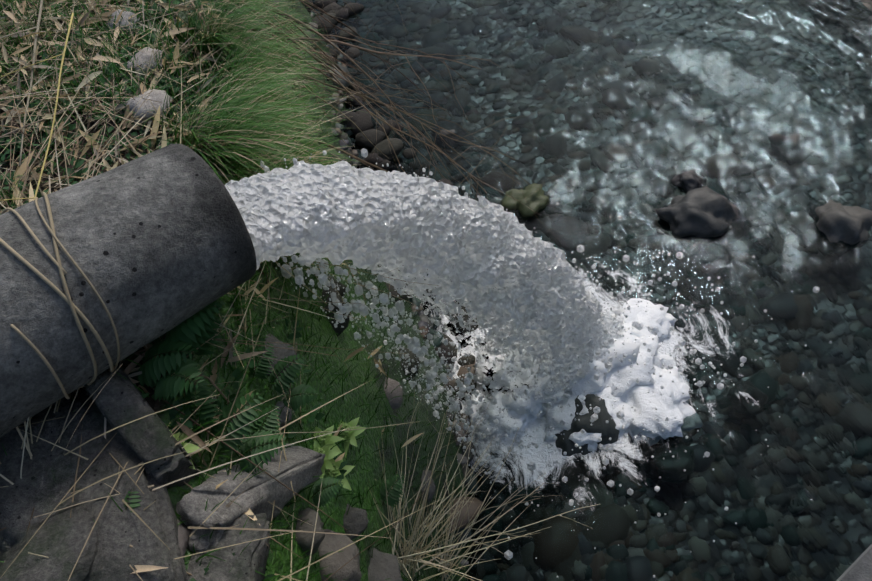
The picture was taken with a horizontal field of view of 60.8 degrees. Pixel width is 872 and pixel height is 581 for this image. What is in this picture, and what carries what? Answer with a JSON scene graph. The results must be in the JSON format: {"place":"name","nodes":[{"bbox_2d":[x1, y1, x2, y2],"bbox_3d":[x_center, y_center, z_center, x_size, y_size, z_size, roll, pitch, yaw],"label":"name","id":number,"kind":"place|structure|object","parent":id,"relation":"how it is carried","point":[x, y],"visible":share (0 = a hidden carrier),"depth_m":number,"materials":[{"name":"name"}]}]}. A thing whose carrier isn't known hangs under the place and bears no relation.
{"place":"outdoors","nodes":[
{"label":"outdoors","id":0,"kind":"place"},
{"bbox_2d":[0,0,871,580],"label":"ground","id":1,"kind":"structure","parent":0,"point":[352,400],"depth_m":2.72,"materials":[{"name":"green plant"}]},
{"bbox_2d":[0,144,256,437],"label":"concrete pipe","id":2,"kind":"object","parent":1,"relation":"on","point":[158,243],"visible":0.96,"depth_m":1.68,"materials":[{"name":"grey concrete"}]},
{"bbox_2d":[0,192,119,398],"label":"vine tie","id":3,"kind":"object","parent":2,"relation":"attached to","point":[75,310],"visible":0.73,"depth_m":1.60,"materials":[{"name":"brown plant"}]},
{"bbox_2d":[0,364,270,580],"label":"weathered concrete blocks","id":4,"kind":"structure","parent":1,"relation":"on","point":[60,537],"depth_m":1.68,"materials":[{"name":"grey concrete"}]},
{"bbox_2d":[0,0,439,580],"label":"dead leaves","id":5,"kind":"object","parent":1,"relation":"on","point":[20,170],"visible":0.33,"depth_m":2.59,"materials":[{"name":"brown plant"}]},
{"bbox_2d":[0,0,470,580],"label":"grass tufts","id":6,"kind":"object","parent":1,"relation":"on","point":[264,124],"visible":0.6,"depth_m":2.69,"materials":[{"name":"green plant"}]},
{"bbox_2d":[176,444,325,554],"bbox_3d":[-0.501,0.530,1.981,0.183,0.510,0.453,12,55,17],"label":"rock","id":7,"kind":"object","parent":1,"relation":"on","point":[299,468],"depth_m":1.86,"materials":[{"name":"grey stone"}]},
{"bbox_2d":[123,298,404,511],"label":"ferns","id":8,"kind":"object","parent":1,"relation":"on","point":[196,330],"visible":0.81,"depth_m":1.92,"materials":[{"name":"green plant"}]},
{"bbox_2d":[169,417,364,489],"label":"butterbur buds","id":9,"kind":"object","parent":1,"relation":"on","point":[326,444],"visible":0.58,"depth_m":2.42,"materials":[{"name":"green plant"}]},
{"bbox_2d":[0,0,548,580],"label":"dry grass clump","id":10,"kind":"object","parent":1,"relation":"on","point":[398,534],"visible":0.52,"depth_m":2.54,"materials":[{"name":"beige plant"}]},
{"bbox_2d":[80,0,481,580],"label":"bank stones","id":11,"kind":"object","parent":1,"relation":"on","point":[382,566],"visible":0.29,"depth_m":2.86,"materials":[{"name":"grey stone"}]},
{"bbox_2d":[0,0,599,580],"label":"twigs","id":12,"kind":"object","parent":1,"relation":"on","point":[314,56],"visible":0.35,"depth_m":3.01,"materials":[{"name":"brown wood"}]},
{"bbox_2d":[310,11,871,565],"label":"stream rocks","id":13,"kind":"object","parent":1,"relation":"on","point":[702,211],"visible":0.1,"depth_m":4.63,"materials":[{"name":"grey stone"}]},
{"bbox_2d":[836,544,871,580],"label":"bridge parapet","id":14,"kind":"structure","parent":1,"relation":"on","point":[859,568],"depth_m":0.41,"materials":[{"name":"concrete"}]},
{"bbox_2d":[312,0,871,580],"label":"stream water","id":15,"kind":"structure","parent":0,"point":[634,106],"depth_m":4.77,"materials":[{"name":"liquid"}]},
{"bbox_2d":[225,148,831,577],"bbox_3d":[0.457,-0.177,3.295,3.290,2.349,2.457,-17,51,-5],"label":"water jet","id":16,"kind":"object","parent":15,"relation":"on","point":[467,252],"visible":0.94,"depth_m":2.71},
{"bbox_2d":[469,298,695,450],"bbox_3d":[0.773,0.403,4.130,1.275,0.280,0.974,-3,52,6],"label":"foam","id":17,"kind":"object","parent":15,"relation":"on","point":[674,409],"visible":0.5,"depth_m":4.03,"materials":[{"name":"white"}]}
]}

